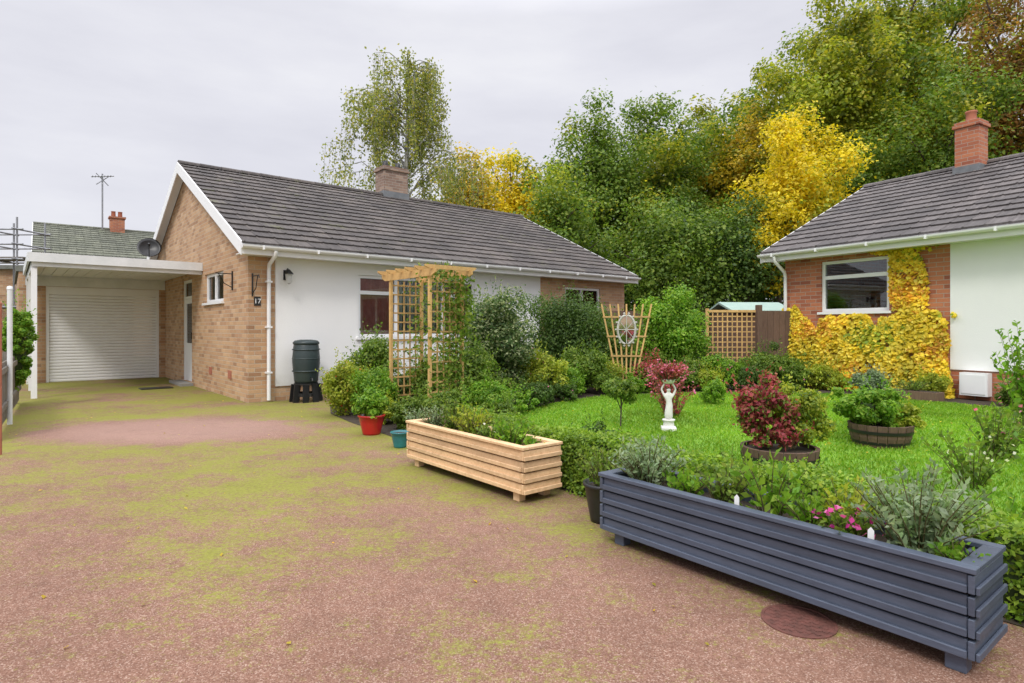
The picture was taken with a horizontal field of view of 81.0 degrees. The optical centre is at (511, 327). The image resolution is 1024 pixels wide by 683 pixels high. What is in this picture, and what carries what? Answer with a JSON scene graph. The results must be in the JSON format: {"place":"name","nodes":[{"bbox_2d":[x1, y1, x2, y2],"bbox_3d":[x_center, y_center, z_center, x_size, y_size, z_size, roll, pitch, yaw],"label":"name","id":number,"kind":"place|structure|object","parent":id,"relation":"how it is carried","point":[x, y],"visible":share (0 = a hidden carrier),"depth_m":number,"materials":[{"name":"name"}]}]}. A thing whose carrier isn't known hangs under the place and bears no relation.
{"place":"outdoors","nodes":[
{"label":"outdoors","id":0,"kind":"place"},
{"bbox_2d":[388,384,431,429],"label":"shrub","id":1,"kind":"object","parent":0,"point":[397,417],"visible":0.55,"depth_m":7.66,"materials":[{"name":"green plant"}]},
{"bbox_2d":[0,377,1023,682],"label":"driveway","id":2,"kind":"structure","parent":0,"point":[350,551],"depth_m":3.14,"materials":[{"name":"red stone"}]},
{"bbox_2d":[7,286,12,424],"bbox_3d":[-6.780,0.365,8.100,0.065,1.870,0.065,0,0,-22],"label":"post","id":3,"kind":"object","parent":2,"relation":"on","point":[10,353],"visible":1,"depth_m":8.08,"materials":[{"name":"white metal"}]},
{"bbox_2d":[2,352,20,423],"bbox_3d":[-7.227,0.825,8.580,0.120,0.950,4.360,0,0,-36],"label":"fence","id":4,"kind":"object","parent":2,"relation":"on","point":[4,387],"visible":0.41,"depth_m":8.23,"materials":[{"name":"wood"}]},
{"bbox_2d":[2,289,41,390],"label":"hedge","id":5,"kind":"object","parent":2,"relation":"on","point":[23,324],"visible":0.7,"depth_m":9.59,"materials":[{"name":"green plant"}]},
{"bbox_2d":[23,252,202,398],"bbox_3d":[-8.994,-0.045,13.389,2.914,2.690,3.980,0,0,-40],"label":"carport","id":6,"kind":"object","parent":2,"relation":"on","point":[47,264],"visible":0.98,"depth_m":12.09,"materials":[{"name":"paint"}]},
{"bbox_2d":[289,339,322,402],"bbox_3d":[-3.628,0.755,10.608,0.534,1.101,0.547,0,0,-40],"label":"water butt","id":7,"kind":"object","parent":2,"relation":"on","point":[306,359],"visible":0.99,"depth_m":10.45,"materials":[{"name":"green plastic"}]},
{"bbox_2d":[357,413,385,435],"bbox_3d":[-1.720,1.180,7.350,0.335,0.240,0.335,0,0,0],"label":"plant pot","id":8,"kind":"object","parent":2,"relation":"on","point":[372,426],"visible":0.83,"depth_m":7.24,"materials":[{"name":"red plastic"}]},
{"bbox_2d":[351,382,390,418],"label":"plant","id":9,"kind":"object","parent":8,"relation":"in","point":[370,401],"visible":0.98,"depth_m":7.26,"materials":[{"name":"green plant"}]},
{"bbox_2d":[406,418,562,501],"bbox_3d":[-0.307,1.089,5.174,0.410,0.422,1.728,0,0,-39],"label":"planter","id":10,"kind":"object","parent":2,"relation":"on","point":[511,467],"visible":0.93,"depth_m":4.72,"materials":[{"name":"brown wood"}]},
{"bbox_2d":[437,397,472,429],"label":"plant","id":11,"kind":"object","parent":10,"relation":"on","point":[449,424],"visible":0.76,"depth_m":5.48,"materials":[{"name":"green plant"}]},
{"bbox_2d":[448,402,494,435],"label":"plant","id":12,"kind":"object","parent":10,"relation":"on","point":[468,422],"visible":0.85,"depth_m":5.24,"materials":[{"name":"yellow plant"}]},
{"bbox_2d":[490,416,534,444],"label":"plant","id":13,"kind":"object","parent":10,"relation":"on","point":[507,433],"visible":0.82,"depth_m":4.78,"materials":[{"name":"green plant"}]},
{"bbox_2d":[583,477,602,523],"bbox_3d":[0.620,1.170,4.050,0.281,0.260,0.281,0,0,0],"label":"plant pot","id":14,"kind":"object","parent":2,"relation":"on","point":[592,490],"visible":0.32,"depth_m":3.97,"materials":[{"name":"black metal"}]},
{"bbox_2d":[574,443,630,486],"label":"plant","id":15,"kind":"object","parent":14,"relation":"in","point":[595,479],"visible":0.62,"depth_m":4.04,"materials":[{"name":"green plant"}]},
{"bbox_2d":[761,604,837,638],"bbox_3d":[1.270,1.297,2.660,0.310,0.004,0.310,0,0,-23],"label":"drain cover","id":16,"kind":"object","parent":2,"relation":"on","point":[799,621],"visible":1,"depth_m":2.65,"materials":[{"name":"metal"}]},
{"bbox_2d":[598,467,1007,673],"bbox_3d":[1.269,1.091,3.050,0.400,0.417,1.896,0,0,-38],"label":"planter","id":17,"kind":"object","parent":2,"relation":"on","point":[955,611],"visible":0.94,"depth_m":2.60,"materials":[{"name":"blue paint"}]},
{"bbox_2d":[608,434,691,485],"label":"plant","id":18,"kind":"object","parent":17,"relation":"on","point":[647,466],"visible":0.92,"depth_m":3.56,"materials":[{"name":"green plant"}]},
{"bbox_2d":[662,467,714,495],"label":"plant","id":19,"kind":"object","parent":17,"relation":"in","point":[685,481],"visible":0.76,"depth_m":3.36,"materials":[{"name":"green plant"}]},
{"bbox_2d":[690,457,759,505],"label":"plant","id":20,"kind":"object","parent":17,"relation":"on","point":[725,493],"visible":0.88,"depth_m":3.18,"materials":[{"name":"green plant"}]},
{"bbox_2d":[729,443,806,516],"bbox_3d":[1.267,0.801,2.982,0.340,0.432,0.374,0,0,17],"label":"plant","id":21,"kind":"object","parent":17,"relation":"in","point":[769,497],"visible":0.88,"depth_m":2.97,"materials":[{"name":"green plant"}]},
{"bbox_2d":[775,478,853,527],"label":"plant","id":22,"kind":"object","parent":17,"relation":"on","point":[801,510],"visible":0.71,"depth_m":2.82,"materials":[{"name":"green plant"}]},
{"bbox_2d":[809,504,885,538],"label":"plant","id":23,"kind":"object","parent":17,"relation":"on","point":[843,522],"visible":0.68,"depth_m":2.64,"materials":[{"name":"pink plant"}]},
{"bbox_2d":[819,475,880,521],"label":"plant","id":24,"kind":"object","parent":17,"relation":"on","point":[830,502],"visible":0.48,"depth_m":2.82,"materials":[{"name":"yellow plant"}]},
{"bbox_2d":[843,457,1004,554],"bbox_3d":[1.705,0.762,2.516,0.514,0.442,0.495,0,0,0],"label":"plant","id":25,"kind":"object","parent":17,"relation":"on","point":[917,524],"visible":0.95,"depth_m":2.49,"materials":[{"name":"green plant"}]},
{"bbox_2d":[927,531,990,561],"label":"plant","id":26,"kind":"object","parent":17,"relation":"on","point":[953,551],"visible":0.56,"depth_m":2.36,"materials":[{"name":"green plant"}]},
{"bbox_2d":[0,0,1023,308],"label":"sky","id":27,"kind":"structure","parent":0,"point":[127,90],"materials":[{"name":"white"}]},
{"bbox_2d":[59,343,1023,627],"bbox_3d":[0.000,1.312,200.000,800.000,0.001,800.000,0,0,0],"label":"ground","id":28,"kind":"structure","parent":0,"point":[359,425],"depth_m":16.93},
{"bbox_2d":[0,265,23,351],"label":"house","id":29,"kind":"structure","parent":28,"relation":"on","point":[6,275],"depth_m":22.55,"materials":[{"name":"brick"}]},
{"bbox_2d":[0,217,50,308],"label":"scaffolding","id":30,"kind":"object","parent":28,"relation":"on","point":[5,260],"visible":0.59,"depth_m":20.87,"materials":[{"name":"metal"}]},
{"bbox_2d":[14,266,164,383],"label":"garage","id":31,"kind":"structure","parent":28,"relation":"on","point":[95,328],"depth_m":14.99,"materials":[{"name":"brick"}]},
{"bbox_2d":[46,286,158,382],"bbox_3d":[-10.267,0.151,15.128,2.356,2.297,0.180,0,0,-40],"label":"roller door","id":32,"kind":"structure","parent":31,"relation":"in","point":[92,323],"depth_m":15.02,"materials":[{"name":"white metal"}]},
{"bbox_2d":[31,173,154,346],"bbox_3d":[-17.306,-3.132,31.625,12.450,8.865,7.915,0,0,-38],"label":"bungalow","id":33,"kind":"object","parent":28,"relation":"on","point":[116,238],"visible":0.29,"depth_m":27.68,"materials":[{"name":"tile"}]},
{"bbox_2d":[137,160,640,402],"bbox_3d":[-3.812,-1.755,16.950,10.899,6.110,10.036,0,0,-40],"label":"bungalow","id":34,"kind":"object","parent":28,"relation":"on","point":[287,262],"visible":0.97,"depth_m":12.66,"materials":[{"name":"brick"}]},
{"bbox_2d":[184,279,191,380],"bbox_3d":[-7.523,0.060,13.997,0.090,2.356,0.996,0,0,-40],"label":"door","id":35,"kind":"structure","parent":34,"relation":"in","point":[187,284],"depth_m":14.14,"materials":[{"name":"white plastic"}]},
{"bbox_2d":[202,271,223,305],"bbox_3d":[-5.997,-0.796,12.165,0.190,0.643,1.530,0,0,-40],"label":"window","id":36,"kind":"structure","parent":34,"relation":"in","point":[214,282],"depth_m":12.19,"materials":[{"name":"white plastic"}]},
{"bbox_2d":[356,275,473,339],"bbox_3d":[-1.943,-0.406,12.653,2.930,1.263,0.190,0,0,-40],"label":"window","id":37,"kind":"structure","parent":34,"relation":"in","point":[373,292],"depth_m":12.22,"materials":[{"name":"white plastic"}]},
{"bbox_2d":[314,43,489,292],"bbox_3d":[-4.151,-4.857,23.759,6.836,12.324,6.110,0,0,43],"label":"tree","id":38,"kind":"object","parent":28,"relation":"on","point":[383,121],"visible":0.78,"depth_m":23.46,"materials":[{"name":"green plant"}]},
{"bbox_2d":[424,142,504,210],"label":"tree","id":39,"kind":"object","parent":28,"relation":"on","point":[492,190],"visible":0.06,"depth_m":29.66,"materials":[{"name":"yellow plant"}]},
{"bbox_2d":[474,142,557,221],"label":"tree","id":40,"kind":"object","parent":28,"relation":"on","point":[515,198],"visible":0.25,"depth_m":33.24,"materials":[{"name":"yellow plant"}]},
{"bbox_2d":[502,154,625,259],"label":"tree","id":41,"kind":"object","parent":28,"relation":"on","point":[570,231],"visible":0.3,"depth_m":23.93,"materials":[{"name":"green plant"}]},
{"bbox_2d":[535,78,667,263],"bbox_3d":[4.601,-5.826,31.971,7.183,14.274,6.973,0,0,0],"label":"tree","id":42,"kind":"object","parent":28,"relation":"on","point":[604,161],"visible":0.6,"depth_m":30.72,"materials":[{"name":"green plant"}]},
{"bbox_2d":[605,90,721,299],"bbox_3d":[8.020,-6.165,34.111,8.668,14.952,7.599,0,0,-42],"label":"tree","id":43,"kind":"object","parent":28,"relation":"on","point":[660,177],"visible":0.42,"depth_m":32.90,"materials":[{"name":"green plant"}]},
{"bbox_2d":[591,186,749,329],"bbox_3d":[6.386,-2.234,24.944,6.496,7.109,6.490,0,0,0],"label":"tree","id":44,"kind":"object","parent":28,"relation":"on","point":[667,252],"visible":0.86,"depth_m":24.06,"materials":[{"name":"green plant"}]},
{"bbox_2d":[330,384,1023,626],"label":"flower bed","id":45,"kind":"object","parent":28,"relation":"on","point":[388,426],"visible":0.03,"depth_m":9.36,"materials":[{"name":"soil"}]},
{"bbox_2d":[315,347,371,415],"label":"shrub","id":46,"kind":"object","parent":45,"relation":"on","point":[338,389],"visible":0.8,"depth_m":8.77,"materials":[{"name":"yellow plant"}]},
{"bbox_2d":[346,347,400,404],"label":"shrub","id":47,"kind":"object","parent":45,"relation":"on","point":[380,378],"visible":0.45,"depth_m":8.66,"materials":[{"name":"green plant"}]},
{"bbox_2d":[342,318,408,382],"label":"shrub","id":48,"kind":"object","parent":45,"relation":"on","point":[368,348],"visible":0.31,"depth_m":9.57,"materials":[{"name":"green plant"}]},
{"bbox_2d":[405,343,446,396],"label":"shrub","id":49,"kind":"object","parent":45,"relation":"on","point":[422,382],"visible":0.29,"depth_m":8.97,"materials":[{"name":"green plant"}]},
{"bbox_2d":[377,264,475,401],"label":"garden arch","id":50,"kind":"structure","parent":45,"relation":"on","point":[427,270],"depth_m":8.48,"materials":[{"name":"brown wood"}]},
{"bbox_2d":[399,261,485,398],"bbox_3d":[-1.170,0.168,8.571,1.243,2.226,1.660,0,0,-40],"label":"climbing plant","id":51,"kind":"object","parent":45,"relation":"on","point":[459,342],"visible":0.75,"depth_m":8.21,"materials":[{"name":"green plant"}]},
{"bbox_2d":[411,372,476,417],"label":"shrub","id":52,"kind":"object","parent":45,"relation":"on","point":[431,402],"visible":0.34,"depth_m":7.45,"materials":[{"name":"green plant"}]},
{"bbox_2d":[439,334,500,390],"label":"shrub","id":53,"kind":"object","parent":45,"relation":"on","point":[480,361],"visible":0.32,"depth_m":8.59,"materials":[{"name":"green plant"}]},
{"bbox_2d":[460,366,518,406],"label":"shrub","id":54,"kind":"object","parent":45,"relation":"on","point":[481,392],"visible":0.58,"depth_m":7.89,"materials":[{"name":"green plant"}]},
{"bbox_2d":[452,275,539,386],"bbox_3d":[-0.273,0.163,9.759,1.492,2.081,1.349,0,0,0],"label":"shrub","id":55,"kind":"object","parent":45,"relation":"on","point":[502,326],"visible":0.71,"depth_m":9.54,"materials":[{"name":"green plant"}]},
{"bbox_2d":[481,383,528,420],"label":"shrub","id":56,"kind":"object","parent":45,"relation":"on","point":[504,406],"visible":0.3,"depth_m":7.21,"materials":[{"name":"green plant"}]},
{"bbox_2d":[514,373,553,407],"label":"shrub","id":57,"kind":"object","parent":45,"relation":"on","point":[542,392],"visible":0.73,"depth_m":8.92,"materials":[{"name":"green plant"}]},
{"bbox_2d":[516,335,570,396],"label":"shrub","id":58,"kind":"object","parent":45,"relation":"on","point":[543,364],"visible":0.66,"depth_m":9.72,"materials":[{"name":"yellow plant"}]},
{"bbox_2d":[549,374,578,402],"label":"shrub","id":59,"kind":"object","parent":45,"relation":"on","point":[566,392],"visible":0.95,"depth_m":9.41,"materials":[{"name":"green plant"}]},
{"bbox_2d":[517,280,617,369],"bbox_3d":[0.992,0.117,11.498,2.079,2.111,1.675,0,0,29],"label":"shrub","id":60,"kind":"object","parent":45,"relation":"on","point":[560,324],"visible":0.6,"depth_m":11.21,"materials":[{"name":"green plant"}]},
{"bbox_2d":[556,338,610,388],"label":"shrub","id":61,"kind":"object","parent":45,"relation":"on","point":[596,360],"visible":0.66,"depth_m":10.35,"materials":[{"name":"green plant"}]},
{"bbox_2d":[601,304,651,379],"bbox_3d":[2.045,0.360,10.717,0.907,1.586,0.078,0,0,8],"label":"fan trellis","id":62,"kind":"object","parent":45,"relation":"on","point":[626,329],"visible":0.96,"depth_m":10.71,"materials":[{"name":"brown wood"}]},
{"bbox_2d":[627,280,715,385],"bbox_3d":[3.079,0.116,11.819,1.768,2.119,1.567,0,0,0],"label":"shrub","id":63,"kind":"object","parent":45,"relation":"on","point":[681,329],"visible":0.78,"depth_m":11.55,"materials":[{"name":"green plant"}]},
{"bbox_2d":[661,344,712,390],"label":"shrub","id":64,"kind":"object","parent":45,"relation":"on","point":[694,366],"visible":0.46,"depth_m":10.79,"materials":[{"name":"green plant"}]},
{"bbox_2d":[693,342,746,389],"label":"shrub","id":65,"kind":"object","parent":45,"relation":"on","point":[716,360],"visible":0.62,"depth_m":11.07,"materials":[{"name":"green plant"}]},
{"bbox_2d":[705,308,755,362],"bbox_3d":[4.515,0.425,12.300,1.090,1.650,0.060,0,0,0],"label":"lattice fence","id":66,"kind":"object","parent":45,"relation":"on","point":[707,310],"visible":0.5,"depth_m":12.29,"materials":[{"name":"brown wood"}]},
{"bbox_2d":[451,405,1023,626],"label":"hedge","id":67,"kind":"object","parent":45,"relation":"on","point":[1009,534],"visible":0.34,"depth_m":3.62,"materials":[{"name":"green plant"}]},
{"bbox_2d":[732,352,765,388],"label":"shrub","id":68,"kind":"object","parent":45,"relation":"on","point":[744,375],"visible":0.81,"depth_m":10.83,"materials":[{"name":"green plant"}]},
{"bbox_2d":[733,340,790,388],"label":"shrub","id":69,"kind":"object","parent":45,"relation":"on","point":[775,365],"visible":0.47,"depth_m":11.17,"materials":[{"name":"green plant"}]},
{"bbox_2d":[755,305,790,356],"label":"garden gate","id":70,"kind":"structure","parent":45,"relation":"on","point":[774,326],"depth_m":12.27,"materials":[{"name":"brown wood"}]},
{"bbox_2d":[778,354,812,391],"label":"shrub","id":71,"kind":"object","parent":45,"relation":"on","point":[798,370],"visible":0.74,"depth_m":10.89,"materials":[{"name":"green plant"}]},
{"bbox_2d":[800,354,850,389],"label":"shrub","id":72,"kind":"object","parent":45,"relation":"on","point":[828,374],"visible":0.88,"depth_m":11.03,"materials":[{"name":"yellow plant"}]},
{"bbox_2d":[848,363,891,390],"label":"shrub","id":73,"kind":"object","parent":45,"relation":"on","point":[875,374],"visible":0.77,"depth_m":10.23,"materials":[{"name":"green plant"}]},
{"bbox_2d":[914,363,952,391],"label":"shrub","id":74,"kind":"object","parent":45,"relation":"on","point":[937,382],"visible":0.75,"depth_m":9.59,"materials":[{"name":"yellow plant"}]},
{"bbox_2d":[654,93,756,342],"bbox_3d":[11.785,-6.698,36.705,7.875,16.023,8.472,0,0,0],"label":"tree","id":75,"kind":"object","parent":28,"relation":"on","point":[713,130],"visible":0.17,"depth_m":35.49,"materials":[{"name":"green plant"}]},
{"bbox_2d":[690,96,782,297],"bbox_3d":[14.198,-6.099,35.429,7.050,14.854,7.385,0,0,41],"label":"tree","id":76,"kind":"object","parent":28,"relation":"on","point":[754,152],"visible":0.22,"depth_m":34.32,"materials":[{"name":"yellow plant"}]},
{"bbox_2d":[691,80,783,300],"bbox_3d":[15.581,-7.636,40.084,8.730,17.912,8.396,0,0,0],"label":"tree","id":77,"kind":"object","parent":28,"relation":"on","point":[734,112],"visible":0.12,"depth_m":38.52,"materials":[{"name":"green plant"}]},
{"bbox_2d":[709,302,783,366],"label":"shed","id":78,"kind":"structure","parent":28,"relation":"on","point":[772,306],"depth_m":15.85,"materials":[{"name":"brown wood"}]},
{"bbox_2d":[689,183,815,305],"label":"tree","id":79,"kind":"object","parent":28,"relation":"on","point":[739,238],"visible":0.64,"depth_m":24.73,"materials":[{"name":"green plant"}]},
{"bbox_2d":[723,23,825,149],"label":"tree","id":80,"kind":"object","parent":28,"relation":"on","point":[787,43],"visible":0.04,"depth_m":41.88,"materials":[{"name":"green plant"}]},
{"bbox_2d":[729,167,820,303],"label":"tree","id":81,"kind":"object","parent":28,"relation":"on","point":[772,227],"visible":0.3,"depth_m":24.88,"materials":[{"name":"yellow plant"}]},
{"bbox_2d":[727,96,878,239],"bbox_3d":[13.173,-4.371,26.326,6.442,11.391,6.237,0,0,0],"label":"tree","id":82,"kind":"object","parent":28,"relation":"on","point":[810,180],"visible":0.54,"depth_m":25.16,"materials":[{"name":"yellow plant"}]},
{"bbox_2d":[750,0,922,189],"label":"tree","id":83,"kind":"object","parent":28,"relation":"on","point":[849,91],"visible":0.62,"depth_m":30.11,"materials":[{"name":"green plant"}]},
{"bbox_2d":[817,121,935,203],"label":"tree","id":84,"kind":"object","parent":28,"relation":"on","point":[867,177],"visible":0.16,"depth_m":27.92,"materials":[{"name":"green plant"}]},
{"bbox_2d":[757,110,1023,401],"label":"bungalow","id":85,"kind":"object","parent":28,"relation":"on","point":[965,213],"visible":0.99,"depth_m":10.71,"materials":[{"name":"red brick"}]},
{"bbox_2d":[817,256,891,314],"bbox_3d":[6.437,-0.781,11.282,0.160,1.033,1.380,0,0,-31],"label":"window","id":86,"kind":"structure","parent":85,"relation":"in","point":[824,264],"depth_m":11.35,"materials":[{"name":"white plastic"}]},
{"bbox_2d":[782,245,956,398],"bbox_3d":[6.400,-0.171,11.104,0.224,2.724,3.188,0,0,-31],"label":"climbing plant","id":87,"kind":"object","parent":85,"relation":"attached to","point":[912,328],"visible":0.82,"depth_m":10.57,"materials":[{"name":"yellow plant"}]},
{"bbox_2d":[797,0,987,175],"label":"tree","id":88,"kind":"object","parent":28,"relation":"on","point":[915,22],"visible":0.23,"depth_m":33.36,"materials":[{"name":"green plant"}]},
{"bbox_2d":[848,45,1023,178],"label":"tree","id":89,"kind":"object","parent":28,"relation":"on","point":[960,97],"visible":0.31,"depth_m":26.93,"materials":[{"name":"green plant"}]},
{"bbox_2d":[887,0,1017,167],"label":"tree","id":90,"kind":"object","parent":28,"relation":"on","point":[954,15],"visible":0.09,"depth_m":38.11,"materials":[{"name":"green plant"}]},
{"bbox_2d":[911,0,1023,158],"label":"tree","id":91,"kind":"object","parent":28,"relation":"on","point":[989,25],"visible":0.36,"depth_m":29.16,"materials":[{"name":"orange plant"}]},
{"bbox_2d":[514,391,1023,518],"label":"lawn","id":92,"kind":"structure","parent":0,"point":[888,472],"depth_m":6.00,"materials":[{"name":"green plant"}]},
{"bbox_2d":[600,378,639,425],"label":"tree","id":93,"kind":"object","parent":92,"relation":"on","point":[624,389],"visible":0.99,"depth_m":7.21,"materials":[{"name":"green plant"}]},
{"bbox_2d":[661,379,676,430],"bbox_3d":[1.840,0.906,7.050,0.179,0.610,0.170,0,0,10],"label":"statue","id":94,"kind":"object","parent":92,"relation":"on","point":[668,422],"visible":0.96,"depth_m":7.02,"materials":[{"name":"white stone"}]},
{"bbox_2d":[645,359,690,381],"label":"plant","id":95,"kind":"object","parent":94,"relation":"in","point":[662,371],"visible":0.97,"depth_m":6.97,"materials":[{"name":"pink plant"}]},
{"bbox_2d":[645,364,698,415],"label":"plant","id":96,"kind":"object","parent":92,"relation":"on","point":[661,399],"visible":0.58,"depth_m":7.86,"materials":[{"name":"red plant"}]},
{"bbox_2d":[698,371,730,403],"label":"shrub","id":97,"kind":"object","parent":92,"relation":"on","point":[715,390],"visible":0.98,"depth_m":8.86,"materials":[{"name":"green plant"}]},
{"bbox_2d":[740,440,819,470],"bbox_3d":[2.250,1.130,5.050,0.620,0.270,0.620,0,0,0],"label":"barrel planter","id":98,"kind":"object","parent":92,"relation":"on","point":[801,451],"visible":0.41,"depth_m":4.91,"materials":[{"name":"brown wood"}]},
{"bbox_2d":[725,354,801,447],"bbox_3d":[2.126,0.610,5.097,0.538,0.787,0.548,0,0,-11],"label":"plant","id":99,"kind":"object","parent":98,"relation":"on","point":[753,404],"visible":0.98,"depth_m":5.02,"materials":[{"name":"red plant"}]},
{"bbox_2d":[766,418,814,450],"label":"plant","id":100,"kind":"object","parent":98,"relation":"on","point":[784,440],"visible":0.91,"depth_m":4.91,"materials":[{"name":"red plant"}]},
{"bbox_2d":[772,367,837,445],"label":"plant","id":101,"kind":"object","parent":98,"relation":"in","point":[814,409],"visible":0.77,"depth_m":4.99,"materials":[{"name":"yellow plant"}]},
{"bbox_2d":[847,420,914,448],"bbox_3d":[3.680,1.061,6.000,0.580,0.220,0.580,0,0,0],"label":"barrel planter","id":102,"kind":"object","parent":92,"relation":"on","point":[872,432],"visible":0.8,"depth_m":5.79,"materials":[{"name":"brown wood"}]},
{"bbox_2d":[822,372,911,426],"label":"plant","id":103,"kind":"object","parent":102,"relation":"in","point":[864,406],"visible":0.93,"depth_m":5.92,"materials":[{"name":"green plant"}]},
{"bbox_2d":[882,393,931,432],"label":"plant","id":104,"kind":"object","parent":102,"relation":"in","point":[914,419],"visible":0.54,"depth_m":5.88,"materials":[{"name":"yellow plant"}]},
{"bbox_2d":[920,429,1015,488],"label":"plant","id":105,"kind":"object","parent":92,"relation":"on","point":[984,471],"visible":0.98,"depth_m":4.51,"materials":[{"name":"green plant"}]},
{"bbox_2d":[965,396,1023,459],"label":"plant","id":106,"kind":"object","parent":92,"relation":"on","point":[997,443],"visible":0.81,"depth_m":5.25,"materials":[{"name":"green plant"}]},
{"bbox_2d":[990,320,1023,426],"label":"plant","id":107,"kind":"object","parent":92,"relation":"on","point":[1017,372],"visible":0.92,"depth_m":6.89,"materials":[{"name":"green plant"}]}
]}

